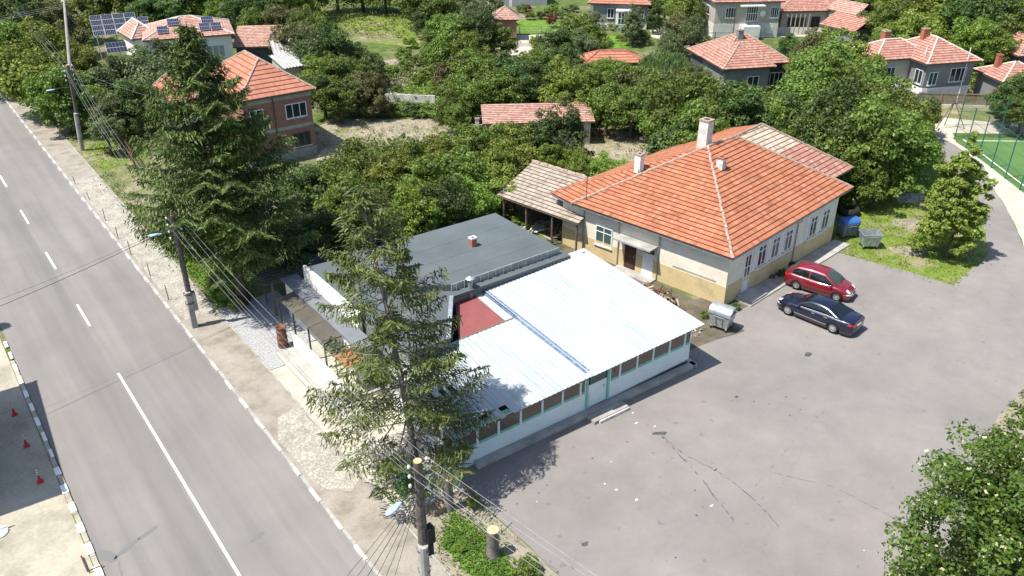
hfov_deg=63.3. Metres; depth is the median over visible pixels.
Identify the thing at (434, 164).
broadleaf tree
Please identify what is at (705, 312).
shrub
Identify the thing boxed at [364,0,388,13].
broadleaf tree
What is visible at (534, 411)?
window
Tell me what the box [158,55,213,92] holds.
broadleaf tree
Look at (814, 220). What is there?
window
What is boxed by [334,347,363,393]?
red awning
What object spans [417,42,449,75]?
broadleaf tree
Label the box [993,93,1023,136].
broadleaf tree
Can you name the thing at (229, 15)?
broadleaf tree
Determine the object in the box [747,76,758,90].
window
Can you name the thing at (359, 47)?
broadleaf tree
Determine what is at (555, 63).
broadleaf tree
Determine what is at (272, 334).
overhead wire
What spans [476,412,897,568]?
asphalt cracks
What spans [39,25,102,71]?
broadleaf tree
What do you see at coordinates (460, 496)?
verge strip
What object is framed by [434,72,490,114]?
broadleaf tree
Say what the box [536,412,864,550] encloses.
paint flecks
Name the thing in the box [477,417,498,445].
window
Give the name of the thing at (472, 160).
broadleaf tree
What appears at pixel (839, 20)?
gable barn
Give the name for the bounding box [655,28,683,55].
broadleaf tree
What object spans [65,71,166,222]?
overhead wire
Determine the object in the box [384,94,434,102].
garden wall
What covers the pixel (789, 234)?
window
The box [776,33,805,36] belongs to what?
side yard
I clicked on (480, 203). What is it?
broadleaf tree
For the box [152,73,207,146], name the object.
house
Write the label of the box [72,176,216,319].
cobbled pavement
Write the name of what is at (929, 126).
broadleaf tree
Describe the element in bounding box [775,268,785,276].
shrub
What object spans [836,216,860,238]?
waste container
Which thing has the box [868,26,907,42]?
broadleaf tree
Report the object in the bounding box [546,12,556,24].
shrub
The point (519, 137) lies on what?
broadleaf tree
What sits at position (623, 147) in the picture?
clearing
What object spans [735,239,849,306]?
school path
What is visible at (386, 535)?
overhead wire
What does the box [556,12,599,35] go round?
broadleaf tree
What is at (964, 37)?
broadleaf tree
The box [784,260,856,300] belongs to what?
compact car
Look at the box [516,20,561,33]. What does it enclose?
lawn
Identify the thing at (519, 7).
shrub
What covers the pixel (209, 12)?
broadleaf tree
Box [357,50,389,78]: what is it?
broadleaf tree
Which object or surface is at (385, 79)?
shrub
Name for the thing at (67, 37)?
tall mast
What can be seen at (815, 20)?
window
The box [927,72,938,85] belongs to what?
window
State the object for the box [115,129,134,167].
metal fence
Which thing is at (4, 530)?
forecourt sign
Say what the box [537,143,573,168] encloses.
broadleaf tree
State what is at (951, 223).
linden tree
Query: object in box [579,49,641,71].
summer kitchen
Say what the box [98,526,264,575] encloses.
street patches
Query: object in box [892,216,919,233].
bare patch
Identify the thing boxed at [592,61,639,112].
broadleaf tree
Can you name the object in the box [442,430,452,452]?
window
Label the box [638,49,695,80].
willow tree
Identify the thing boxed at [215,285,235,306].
shrub
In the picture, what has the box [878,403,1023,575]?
linden tree
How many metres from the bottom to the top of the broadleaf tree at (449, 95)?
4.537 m
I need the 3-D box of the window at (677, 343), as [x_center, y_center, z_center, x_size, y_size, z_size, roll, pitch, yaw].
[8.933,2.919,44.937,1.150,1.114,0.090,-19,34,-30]
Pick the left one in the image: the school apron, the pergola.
the pergola
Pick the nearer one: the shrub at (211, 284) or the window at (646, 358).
the window at (646, 358)
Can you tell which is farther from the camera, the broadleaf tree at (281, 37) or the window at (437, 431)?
the broadleaf tree at (281, 37)
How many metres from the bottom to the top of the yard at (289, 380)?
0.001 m
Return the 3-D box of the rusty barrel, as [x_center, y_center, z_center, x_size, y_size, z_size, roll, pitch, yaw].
[-13.265,2.787,47.900,0.640,1.340,0.640,-20,35,-32]
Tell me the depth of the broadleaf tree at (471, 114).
82.29 m
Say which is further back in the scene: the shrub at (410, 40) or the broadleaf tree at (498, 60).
the shrub at (410, 40)
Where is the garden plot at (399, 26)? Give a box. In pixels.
[318,8,420,47]
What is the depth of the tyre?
64.10 m
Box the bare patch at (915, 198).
[897,192,924,202]
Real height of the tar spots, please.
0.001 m
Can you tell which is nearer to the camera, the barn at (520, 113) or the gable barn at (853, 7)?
the barn at (520, 113)
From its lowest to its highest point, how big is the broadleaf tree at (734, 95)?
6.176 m
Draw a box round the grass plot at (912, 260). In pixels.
[833,163,988,284]
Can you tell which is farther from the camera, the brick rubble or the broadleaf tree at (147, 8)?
the broadleaf tree at (147, 8)
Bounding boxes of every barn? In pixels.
[472,102,594,144]
[819,10,879,43]
[826,0,873,16]
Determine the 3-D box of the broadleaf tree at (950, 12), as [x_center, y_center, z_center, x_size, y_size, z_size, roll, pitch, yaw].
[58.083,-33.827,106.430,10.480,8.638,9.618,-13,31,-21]
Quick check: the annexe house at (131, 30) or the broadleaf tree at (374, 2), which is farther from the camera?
the broadleaf tree at (374, 2)
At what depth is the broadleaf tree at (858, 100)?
69.41 m
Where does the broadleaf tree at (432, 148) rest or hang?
on the ground at (388, 52)
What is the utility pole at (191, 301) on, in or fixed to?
on the pavement at (359, 515)
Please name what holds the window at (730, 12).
in the white porch house at (757, 19)
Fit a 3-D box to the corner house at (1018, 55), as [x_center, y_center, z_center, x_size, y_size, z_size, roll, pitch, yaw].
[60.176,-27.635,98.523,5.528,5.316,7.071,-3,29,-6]
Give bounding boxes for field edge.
[935,118,1023,244]
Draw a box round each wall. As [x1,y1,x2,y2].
[292,334,348,396]
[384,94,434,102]
[501,42,549,46]
[777,27,820,33]
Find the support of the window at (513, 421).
in the cafe hall
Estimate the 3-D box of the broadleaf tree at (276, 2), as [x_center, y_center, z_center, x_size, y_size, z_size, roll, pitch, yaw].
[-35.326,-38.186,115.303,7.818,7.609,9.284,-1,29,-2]
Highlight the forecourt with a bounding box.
[0,340,95,575]
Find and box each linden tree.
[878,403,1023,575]
[906,131,998,259]
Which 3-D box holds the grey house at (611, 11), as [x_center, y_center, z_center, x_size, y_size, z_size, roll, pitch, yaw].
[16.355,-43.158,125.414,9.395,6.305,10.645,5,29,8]
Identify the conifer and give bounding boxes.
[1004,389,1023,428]
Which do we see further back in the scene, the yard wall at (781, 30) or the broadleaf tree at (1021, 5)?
the yard wall at (781, 30)
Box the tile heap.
[592,129,608,137]
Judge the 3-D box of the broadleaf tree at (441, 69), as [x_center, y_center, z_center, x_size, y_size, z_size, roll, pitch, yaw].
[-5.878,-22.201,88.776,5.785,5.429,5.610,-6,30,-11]
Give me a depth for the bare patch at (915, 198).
67.52 m
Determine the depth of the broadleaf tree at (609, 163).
66.16 m
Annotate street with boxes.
[0,95,375,575]
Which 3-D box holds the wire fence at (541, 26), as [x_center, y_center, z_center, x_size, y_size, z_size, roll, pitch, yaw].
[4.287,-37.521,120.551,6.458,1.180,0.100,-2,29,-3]
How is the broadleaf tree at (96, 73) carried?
on the verge
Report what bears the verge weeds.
on the verge
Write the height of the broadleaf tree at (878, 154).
6.484 m
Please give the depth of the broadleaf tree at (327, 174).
61.39 m
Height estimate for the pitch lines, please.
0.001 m
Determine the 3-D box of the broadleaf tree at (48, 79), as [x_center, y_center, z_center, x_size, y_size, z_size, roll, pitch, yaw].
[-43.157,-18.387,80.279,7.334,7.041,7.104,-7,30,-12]
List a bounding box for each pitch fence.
[955,99,1023,125]
[960,101,1023,174]
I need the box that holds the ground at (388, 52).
[0,0,1023,575]
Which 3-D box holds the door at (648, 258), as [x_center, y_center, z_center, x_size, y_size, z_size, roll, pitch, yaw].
[9.011,-1.772,55.109,0.850,2.080,0.047,24,37,36]
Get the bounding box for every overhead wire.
[1,226,172,305]
[4,233,154,297]
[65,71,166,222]
[66,70,165,216]
[72,65,147,177]
[74,71,170,210]
[166,217,405,462]
[173,231,406,472]
[183,225,425,465]
[184,236,424,482]
[191,229,424,455]
[347,494,413,575]
[358,497,413,574]
[368,499,414,574]
[377,502,414,575]
[386,505,414,575]
[395,508,414,573]
[409,465,555,575]
[410,475,544,574]
[427,457,595,575]
[428,467,585,575]
[428,485,556,574]
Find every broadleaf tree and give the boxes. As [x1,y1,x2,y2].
[0,0,33,28]
[0,0,60,32]
[0,16,75,63]
[0,19,44,94]
[0,44,86,115]
[7,25,85,79]
[16,0,91,45]
[17,66,106,133]
[25,0,55,17]
[36,69,112,126]
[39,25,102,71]
[45,0,105,37]
[52,48,108,77]
[67,84,113,119]
[76,67,119,111]
[80,0,129,16]
[83,90,143,135]
[83,115,125,155]
[90,54,140,91]
[104,78,170,139]
[106,0,138,14]
[117,44,157,66]
[121,51,193,102]
[124,0,196,22]
[147,38,182,73]
[155,0,212,18]
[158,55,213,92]
[182,0,220,15]
[201,0,233,16]
[203,0,268,33]
[232,0,286,22]
[235,6,277,26]
[246,223,316,281]
[254,3,307,32]
[259,0,301,12]
[262,22,319,51]
[269,0,328,13]
[271,162,337,218]
[275,7,321,35]
[283,0,322,23]
[286,31,335,57]
[289,205,352,264]
[296,54,344,80]
[297,13,335,37]
[298,24,356,69]
[300,54,355,81]
[301,159,357,209]
[307,73,342,119]
[312,169,375,251]
[314,76,362,123]
[320,0,361,13]
[327,135,389,183]
[328,54,370,79]
[334,41,367,60]
[335,177,411,243]
[338,69,389,115]
[340,0,372,11]
[350,142,429,205]
[355,69,393,118]
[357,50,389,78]
[358,149,398,177]
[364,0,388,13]
[376,134,428,178]
[377,153,468,215]
[385,0,407,13]
[385,176,445,241]
[398,0,425,21]
[408,0,424,10]
[409,0,445,33]
[414,173,474,233]
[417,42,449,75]
[418,0,464,21]
[419,135,468,164]
[421,12,446,46]
[422,13,475,42]
[422,150,488,198]
[424,20,481,72]
[428,52,480,87]
[433,86,468,132]
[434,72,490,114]
[436,121,512,166]
[443,101,471,137]
[443,175,502,221]
[444,48,497,89]
[447,0,503,15]
[448,30,494,70]
[451,0,496,27]
[456,9,507,56]
[465,93,484,123]
[469,161,517,212]
[470,57,517,103]
[472,121,537,164]
[480,138,543,189]
[481,73,532,103]
[490,22,520,54]
[492,49,534,70]
[494,56,553,96]
[495,177,515,212]
[501,65,538,102]
[503,118,564,157]
[515,51,527,61]
[516,60,567,102]
[522,46,554,72]
[523,49,539,60]
[525,101,595,164]
[535,25,579,57]
[536,64,589,104]
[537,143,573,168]
[540,54,574,89]
[545,90,577,106]
[547,41,584,66]
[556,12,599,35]
[556,146,596,175]
[565,62,601,82]
[568,68,608,112]
[570,26,602,58]
[571,23,614,49]
[580,81,630,135]
[583,10,609,38]
[586,150,627,176]
[588,55,616,82]
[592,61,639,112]
[602,59,641,80]
[602,86,655,138]
[611,72,658,124]
[617,3,648,45]
[630,66,695,124]
[638,101,691,140]
[638,120,696,155]
[642,0,665,33]
[642,72,702,140]
[648,0,677,20]
[653,96,732,146]
[653,129,696,152]
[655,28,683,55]
[657,0,703,24]
[659,66,711,96]
[660,10,705,42]
[675,74,751,126]
[678,0,708,27]
[678,12,711,58]
[680,66,731,97]
[685,65,711,75]
[701,81,775,126]
[707,88,744,126]
[732,108,777,125]
[745,86,806,124]
[763,64,838,103]
[766,96,830,139]
[772,102,841,141]
[774,33,799,57]
[774,73,863,149]
[782,62,802,79]
[787,27,836,70]
[787,38,873,78]
[798,49,892,95]
[798,114,867,185]
[810,83,895,121]
[812,91,923,200]
[817,26,859,46]
[828,40,888,76]
[829,125,894,207]
[832,56,915,101]
[842,84,927,120]
[852,52,885,75]
[854,108,945,194]
[855,0,886,10]
[855,0,889,8]
[856,0,914,41]
[868,0,933,27]
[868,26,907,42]
[874,8,950,38]
[887,99,942,140]
[892,95,940,120]
[893,118,945,179]
[902,97,943,121]
[910,2,955,43]
[912,0,959,12]
[924,0,993,32]
[929,0,994,42]
[939,0,1023,49]
[940,4,969,43]
[949,14,1001,66]
[969,13,1023,62]
[970,26,1021,67]
[984,83,1003,117]
[986,0,1022,19]
[986,75,1023,127]
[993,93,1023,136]
[997,70,1023,117]
[1007,0,1023,32]
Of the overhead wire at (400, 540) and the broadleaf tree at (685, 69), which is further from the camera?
the broadleaf tree at (685, 69)
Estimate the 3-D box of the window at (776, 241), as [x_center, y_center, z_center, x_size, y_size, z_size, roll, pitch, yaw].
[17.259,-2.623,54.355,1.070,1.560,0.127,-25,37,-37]
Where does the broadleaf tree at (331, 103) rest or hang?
on the clearing at (336, 125)
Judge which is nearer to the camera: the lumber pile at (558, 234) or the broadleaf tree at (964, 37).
the lumber pile at (558, 234)
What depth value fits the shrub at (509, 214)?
63.16 m
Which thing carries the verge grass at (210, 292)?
on the verge
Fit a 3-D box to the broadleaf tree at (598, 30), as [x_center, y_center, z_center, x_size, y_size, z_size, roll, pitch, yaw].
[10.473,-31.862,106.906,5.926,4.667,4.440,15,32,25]
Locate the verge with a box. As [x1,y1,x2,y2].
[47,43,227,308]
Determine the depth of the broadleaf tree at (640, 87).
78.16 m
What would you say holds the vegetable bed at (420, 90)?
on the vegetable bed at (392, 61)
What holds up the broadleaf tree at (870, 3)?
on the ground at (388, 52)
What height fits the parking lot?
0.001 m
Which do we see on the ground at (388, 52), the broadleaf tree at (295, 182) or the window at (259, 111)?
the broadleaf tree at (295, 182)
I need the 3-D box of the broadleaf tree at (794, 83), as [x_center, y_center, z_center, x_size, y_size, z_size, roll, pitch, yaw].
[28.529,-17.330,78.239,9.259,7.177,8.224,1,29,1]
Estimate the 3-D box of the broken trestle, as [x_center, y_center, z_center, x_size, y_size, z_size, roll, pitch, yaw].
[9.675,0.376,52.483,0.395,1.048,1.099,-25,38,-38]
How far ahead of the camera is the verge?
72.18 m
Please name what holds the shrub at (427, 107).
on the clearing at (336, 125)
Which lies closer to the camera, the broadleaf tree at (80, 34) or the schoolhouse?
the schoolhouse
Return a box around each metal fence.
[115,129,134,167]
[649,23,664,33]
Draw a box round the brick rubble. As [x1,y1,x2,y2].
[638,281,685,310]
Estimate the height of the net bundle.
1.220 m
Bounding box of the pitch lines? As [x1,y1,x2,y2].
[963,139,1023,185]
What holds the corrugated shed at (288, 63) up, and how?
on the ground at (388, 52)
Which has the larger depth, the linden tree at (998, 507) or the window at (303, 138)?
the window at (303, 138)
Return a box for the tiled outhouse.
[233,25,282,63]
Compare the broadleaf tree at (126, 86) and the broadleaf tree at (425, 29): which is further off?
the broadleaf tree at (425, 29)
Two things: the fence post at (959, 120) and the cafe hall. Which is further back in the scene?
the fence post at (959, 120)
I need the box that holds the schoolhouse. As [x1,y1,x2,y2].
[550,117,853,303]
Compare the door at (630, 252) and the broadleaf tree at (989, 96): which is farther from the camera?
the broadleaf tree at (989, 96)
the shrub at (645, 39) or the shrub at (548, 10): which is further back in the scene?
the shrub at (548, 10)
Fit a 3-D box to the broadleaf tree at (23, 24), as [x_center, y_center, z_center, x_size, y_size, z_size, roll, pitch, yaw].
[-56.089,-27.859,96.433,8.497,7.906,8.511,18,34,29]
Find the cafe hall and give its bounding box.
[385,248,704,473]
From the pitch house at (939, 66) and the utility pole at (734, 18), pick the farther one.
the utility pole at (734, 18)
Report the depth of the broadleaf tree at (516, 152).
64.63 m
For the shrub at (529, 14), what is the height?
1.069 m
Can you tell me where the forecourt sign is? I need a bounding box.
[0,526,8,537]
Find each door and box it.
[587,371,606,407]
[624,244,636,270]
[641,250,654,276]
[740,252,752,292]
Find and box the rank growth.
[101,1,946,242]
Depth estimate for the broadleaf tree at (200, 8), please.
119.43 m
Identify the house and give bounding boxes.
[117,18,148,54]
[141,15,234,60]
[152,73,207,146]
[201,50,316,166]
[486,0,546,5]
[587,0,650,30]
[687,29,793,94]
[700,0,785,38]
[852,27,982,103]
[971,54,1023,108]
[982,31,1023,65]
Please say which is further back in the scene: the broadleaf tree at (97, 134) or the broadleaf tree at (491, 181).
the broadleaf tree at (97, 134)
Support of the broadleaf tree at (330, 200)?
on the ground at (388, 52)
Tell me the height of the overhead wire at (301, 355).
1.252 m
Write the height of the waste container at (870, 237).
1.140 m
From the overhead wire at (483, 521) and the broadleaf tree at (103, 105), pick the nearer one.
the overhead wire at (483, 521)
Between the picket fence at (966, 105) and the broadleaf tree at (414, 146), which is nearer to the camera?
the broadleaf tree at (414, 146)
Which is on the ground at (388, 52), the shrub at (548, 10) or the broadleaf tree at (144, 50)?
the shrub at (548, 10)
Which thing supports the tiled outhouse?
on the ground at (388, 52)
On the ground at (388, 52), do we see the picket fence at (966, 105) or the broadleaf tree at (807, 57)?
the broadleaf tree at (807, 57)
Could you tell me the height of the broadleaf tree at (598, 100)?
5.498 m
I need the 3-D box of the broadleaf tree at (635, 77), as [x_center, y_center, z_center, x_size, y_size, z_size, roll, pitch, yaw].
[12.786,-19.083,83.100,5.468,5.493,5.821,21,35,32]
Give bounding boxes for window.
[206,44,226,57]
[249,109,262,125]
[285,101,308,119]
[291,130,312,148]
[432,419,441,441]
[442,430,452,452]
[458,429,477,448]
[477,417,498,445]
[499,411,520,435]
[521,401,542,424]
[542,391,562,414]
[563,383,580,404]
[580,381,585,396]
[594,224,612,250]
[607,8,613,18]
[610,364,620,381]
[620,356,637,377]
[637,349,653,368]
[653,341,670,361]
[669,334,685,353]
[684,331,691,346]
[725,8,735,18]
[745,7,758,21]
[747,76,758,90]
[755,242,767,268]
[767,72,782,86]
[769,7,778,18]
[769,235,780,260]
[782,228,793,253]
[787,17,806,26]
[807,214,818,238]
[810,16,820,27]
[819,207,830,231]
[885,66,895,78]
[914,68,923,85]
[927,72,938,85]
[947,67,967,82]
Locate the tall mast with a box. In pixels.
[63,0,75,130]
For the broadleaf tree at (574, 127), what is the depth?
70.54 m
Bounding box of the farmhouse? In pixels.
[778,0,834,34]
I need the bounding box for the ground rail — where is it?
[80,555,102,571]
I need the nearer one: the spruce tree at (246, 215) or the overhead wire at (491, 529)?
the overhead wire at (491, 529)
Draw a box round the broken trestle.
[658,284,671,301]
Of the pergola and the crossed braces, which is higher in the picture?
the crossed braces
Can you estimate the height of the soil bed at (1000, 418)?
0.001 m
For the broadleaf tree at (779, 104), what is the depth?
70.48 m
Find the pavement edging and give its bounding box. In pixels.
[48,119,450,575]
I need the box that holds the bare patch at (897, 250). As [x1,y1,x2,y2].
[888,244,928,256]
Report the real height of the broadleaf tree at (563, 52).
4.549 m
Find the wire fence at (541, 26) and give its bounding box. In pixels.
[519,25,555,33]
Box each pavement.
[1,69,448,575]
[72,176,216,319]
[278,407,359,490]
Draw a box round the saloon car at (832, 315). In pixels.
[777,292,864,335]
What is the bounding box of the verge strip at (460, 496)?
[403,488,557,575]
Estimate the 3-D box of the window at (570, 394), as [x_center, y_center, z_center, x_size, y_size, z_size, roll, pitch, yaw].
[2.955,5.166,41.349,1.140,1.114,0.090,-19,34,-30]
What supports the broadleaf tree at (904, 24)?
on the ground at (388, 52)
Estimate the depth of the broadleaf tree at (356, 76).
84.16 m
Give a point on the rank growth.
(370, 144)
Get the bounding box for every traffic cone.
[10,402,17,416]
[22,433,29,448]
[35,468,43,484]
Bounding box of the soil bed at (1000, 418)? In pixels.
[974,394,1023,574]
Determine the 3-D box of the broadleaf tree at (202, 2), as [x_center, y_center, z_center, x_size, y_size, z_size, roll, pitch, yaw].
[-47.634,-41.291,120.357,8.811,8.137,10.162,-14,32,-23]
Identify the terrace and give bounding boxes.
[276,291,381,411]
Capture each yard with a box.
[217,290,313,369]
[271,365,465,518]
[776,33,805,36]
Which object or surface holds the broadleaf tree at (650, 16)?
on the ground at (388, 52)
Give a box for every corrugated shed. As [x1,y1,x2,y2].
[268,52,310,79]
[269,39,298,54]
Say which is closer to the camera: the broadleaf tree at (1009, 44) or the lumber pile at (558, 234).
the lumber pile at (558, 234)
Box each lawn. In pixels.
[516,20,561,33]
[603,36,631,47]
[936,99,1018,121]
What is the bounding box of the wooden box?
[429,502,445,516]
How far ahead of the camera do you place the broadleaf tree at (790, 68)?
88.35 m
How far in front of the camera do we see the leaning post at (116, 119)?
76.86 m
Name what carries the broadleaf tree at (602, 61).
on the ground at (388, 52)
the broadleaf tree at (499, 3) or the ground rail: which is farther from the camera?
the broadleaf tree at (499, 3)
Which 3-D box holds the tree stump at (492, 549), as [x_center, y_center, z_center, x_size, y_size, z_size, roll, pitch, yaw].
[-0.795,10.439,34.041,0.684,1.460,0.702,-20,35,-32]
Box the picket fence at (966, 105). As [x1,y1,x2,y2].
[919,92,990,107]
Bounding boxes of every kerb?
[1,94,381,575]
[3,341,103,575]
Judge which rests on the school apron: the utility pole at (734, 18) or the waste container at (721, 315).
the waste container at (721, 315)
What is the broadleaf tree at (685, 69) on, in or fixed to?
on the ground at (388, 52)
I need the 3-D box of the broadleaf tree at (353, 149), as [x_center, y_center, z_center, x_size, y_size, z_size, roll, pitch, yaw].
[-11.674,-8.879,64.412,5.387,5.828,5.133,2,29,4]
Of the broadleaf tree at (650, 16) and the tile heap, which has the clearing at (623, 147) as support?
the tile heap
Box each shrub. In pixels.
[191,254,214,268]
[198,261,223,277]
[207,272,233,292]
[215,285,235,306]
[227,298,245,311]
[376,103,398,116]
[380,74,391,84]
[385,65,400,73]
[389,100,409,116]
[390,83,402,89]
[393,46,411,57]
[397,58,414,71]
[402,36,418,46]
[404,101,425,117]
[410,55,424,64]
[411,73,428,82]
[416,64,436,78]
[417,101,434,117]
[428,80,436,90]
[428,104,442,119]
[430,498,571,575]
[453,540,466,551]
[465,492,483,508]
[496,207,514,219]
[510,212,528,224]
[511,553,542,575]
[516,3,527,11]
[520,220,531,227]
[524,12,536,17]
[529,36,539,47]
[536,11,546,18]
[543,8,554,14]
[546,3,558,9]
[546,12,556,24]
[553,11,563,17]
[559,5,571,13]
[562,12,577,19]
[568,3,578,12]
[607,21,617,28]
[615,34,624,39]
[631,32,649,42]
[699,310,708,319]
[731,302,740,309]
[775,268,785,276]
[969,71,977,86]
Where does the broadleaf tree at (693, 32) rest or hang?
on the ground at (388, 52)
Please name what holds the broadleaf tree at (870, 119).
on the grass plot at (912, 260)
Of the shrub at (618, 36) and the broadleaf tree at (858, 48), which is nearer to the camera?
the broadleaf tree at (858, 48)
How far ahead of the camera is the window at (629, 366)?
43.26 m
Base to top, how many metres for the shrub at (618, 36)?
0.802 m
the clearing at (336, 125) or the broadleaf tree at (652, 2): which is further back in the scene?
the broadleaf tree at (652, 2)
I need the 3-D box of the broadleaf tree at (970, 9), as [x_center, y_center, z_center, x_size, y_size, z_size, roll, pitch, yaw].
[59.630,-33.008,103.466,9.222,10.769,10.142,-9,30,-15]
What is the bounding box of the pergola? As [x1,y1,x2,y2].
[253,253,330,315]
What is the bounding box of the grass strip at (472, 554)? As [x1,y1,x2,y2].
[440,511,516,575]
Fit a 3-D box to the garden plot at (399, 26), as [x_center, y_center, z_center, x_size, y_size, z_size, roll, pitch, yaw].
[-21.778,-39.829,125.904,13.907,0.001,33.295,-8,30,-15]
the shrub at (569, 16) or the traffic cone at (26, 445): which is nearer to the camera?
the traffic cone at (26, 445)
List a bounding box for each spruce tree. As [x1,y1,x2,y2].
[123,21,317,304]
[303,185,496,504]
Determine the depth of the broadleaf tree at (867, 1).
117.40 m
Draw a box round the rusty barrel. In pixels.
[275,324,288,348]
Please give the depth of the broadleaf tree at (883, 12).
107.52 m
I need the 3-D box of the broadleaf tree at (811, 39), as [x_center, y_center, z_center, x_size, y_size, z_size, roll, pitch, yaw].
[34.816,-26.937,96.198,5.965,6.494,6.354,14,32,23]
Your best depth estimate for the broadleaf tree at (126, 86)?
78.04 m
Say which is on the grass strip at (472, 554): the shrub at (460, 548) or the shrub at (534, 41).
the shrub at (460, 548)
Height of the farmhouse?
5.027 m
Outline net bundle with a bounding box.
[396,472,412,494]
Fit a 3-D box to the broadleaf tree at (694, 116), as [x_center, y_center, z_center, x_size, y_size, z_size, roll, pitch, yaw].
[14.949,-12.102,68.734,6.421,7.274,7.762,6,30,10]
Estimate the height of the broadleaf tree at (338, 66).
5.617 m
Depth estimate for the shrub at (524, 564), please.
33.19 m
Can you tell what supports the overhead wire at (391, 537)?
attached to the utility pole at (426, 537)
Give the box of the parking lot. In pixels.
[452,135,1023,575]
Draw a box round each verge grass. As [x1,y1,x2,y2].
[77,119,147,170]
[161,226,233,305]
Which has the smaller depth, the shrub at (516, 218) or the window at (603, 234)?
the window at (603, 234)
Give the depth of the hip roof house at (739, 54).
90.00 m
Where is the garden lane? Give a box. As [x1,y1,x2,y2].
[505,35,550,56]
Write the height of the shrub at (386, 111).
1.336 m
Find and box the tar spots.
[516,352,811,557]
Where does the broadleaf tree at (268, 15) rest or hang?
on the ground at (388, 52)
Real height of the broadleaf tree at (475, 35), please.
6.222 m
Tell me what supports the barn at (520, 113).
on the ground at (388, 52)
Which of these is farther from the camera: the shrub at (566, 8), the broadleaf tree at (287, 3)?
the shrub at (566, 8)
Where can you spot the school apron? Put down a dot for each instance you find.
(708, 333)
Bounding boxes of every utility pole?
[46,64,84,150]
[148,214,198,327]
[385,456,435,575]
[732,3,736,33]
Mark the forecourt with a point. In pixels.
(42, 537)
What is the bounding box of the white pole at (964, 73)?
[957,48,970,97]
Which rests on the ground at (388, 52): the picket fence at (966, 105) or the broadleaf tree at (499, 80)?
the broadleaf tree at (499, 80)
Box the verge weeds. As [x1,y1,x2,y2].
[54,119,262,308]
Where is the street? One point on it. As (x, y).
(245, 484)
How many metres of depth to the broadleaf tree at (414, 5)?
122.75 m
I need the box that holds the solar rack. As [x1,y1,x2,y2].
[89,12,148,61]
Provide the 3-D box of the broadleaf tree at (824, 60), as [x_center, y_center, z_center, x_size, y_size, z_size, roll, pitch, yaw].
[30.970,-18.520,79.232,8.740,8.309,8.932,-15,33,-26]
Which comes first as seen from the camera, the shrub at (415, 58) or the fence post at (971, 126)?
the fence post at (971, 126)
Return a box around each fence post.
[954,100,964,139]
[965,108,976,148]
[977,116,989,157]
[990,125,1003,167]
[998,98,1010,137]
[1004,135,1018,178]
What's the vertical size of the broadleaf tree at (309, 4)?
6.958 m
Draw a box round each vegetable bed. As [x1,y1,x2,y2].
[384,58,440,96]
[398,82,439,94]
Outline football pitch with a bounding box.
[952,137,1023,192]
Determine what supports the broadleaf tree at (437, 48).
on the vegetable bed at (392, 61)
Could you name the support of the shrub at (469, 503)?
on the verge strip at (460, 496)
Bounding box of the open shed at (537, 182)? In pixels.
[497,160,591,250]
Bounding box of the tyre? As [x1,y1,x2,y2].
[837,204,860,216]
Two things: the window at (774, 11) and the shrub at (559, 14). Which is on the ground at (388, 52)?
the shrub at (559, 14)
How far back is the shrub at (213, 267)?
54.97 m
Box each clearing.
[314,118,460,162]
[569,131,648,171]
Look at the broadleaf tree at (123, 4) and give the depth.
122.64 m
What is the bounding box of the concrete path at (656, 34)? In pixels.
[650,30,661,38]
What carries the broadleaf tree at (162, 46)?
on the ground at (388, 52)
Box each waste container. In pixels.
[708,301,737,332]
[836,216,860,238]
[859,229,883,248]
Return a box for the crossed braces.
[936,93,970,128]
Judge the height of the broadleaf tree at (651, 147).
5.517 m
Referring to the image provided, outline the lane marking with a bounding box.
[0,175,240,575]
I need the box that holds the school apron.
[546,237,834,346]
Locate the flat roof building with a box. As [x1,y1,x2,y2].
[281,213,569,401]
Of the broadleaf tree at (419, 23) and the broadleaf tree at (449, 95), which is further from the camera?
the broadleaf tree at (419, 23)
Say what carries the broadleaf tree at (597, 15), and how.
on the ground at (388, 52)
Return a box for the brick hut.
[492,0,519,40]
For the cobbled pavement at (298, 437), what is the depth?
39.89 m
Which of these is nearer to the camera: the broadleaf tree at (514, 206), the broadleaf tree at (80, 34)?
the broadleaf tree at (514, 206)
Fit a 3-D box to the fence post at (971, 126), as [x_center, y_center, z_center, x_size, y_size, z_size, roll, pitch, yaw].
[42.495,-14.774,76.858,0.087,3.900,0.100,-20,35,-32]
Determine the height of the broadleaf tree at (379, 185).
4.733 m
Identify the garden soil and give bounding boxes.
[340,29,402,42]
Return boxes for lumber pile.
[516,219,562,232]
[541,224,561,239]
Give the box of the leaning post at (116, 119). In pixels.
[114,113,122,148]
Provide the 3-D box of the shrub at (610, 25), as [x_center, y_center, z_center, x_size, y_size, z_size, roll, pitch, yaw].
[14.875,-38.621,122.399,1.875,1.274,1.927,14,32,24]
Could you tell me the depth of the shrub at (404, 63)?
101.55 m
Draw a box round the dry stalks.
[315,119,648,163]
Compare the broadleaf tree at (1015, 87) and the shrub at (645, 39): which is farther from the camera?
the shrub at (645, 39)
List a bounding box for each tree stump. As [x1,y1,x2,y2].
[444,476,454,512]
[485,525,500,561]
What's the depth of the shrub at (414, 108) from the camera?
85.44 m
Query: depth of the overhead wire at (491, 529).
26.67 m
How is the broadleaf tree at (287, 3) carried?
on the ground at (388, 52)
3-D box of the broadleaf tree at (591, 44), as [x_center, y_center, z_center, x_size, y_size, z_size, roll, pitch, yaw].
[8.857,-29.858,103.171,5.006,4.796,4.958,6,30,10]
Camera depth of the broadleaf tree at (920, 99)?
76.93 m
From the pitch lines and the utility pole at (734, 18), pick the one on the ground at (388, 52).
the utility pole at (734, 18)
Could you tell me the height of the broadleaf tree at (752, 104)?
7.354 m

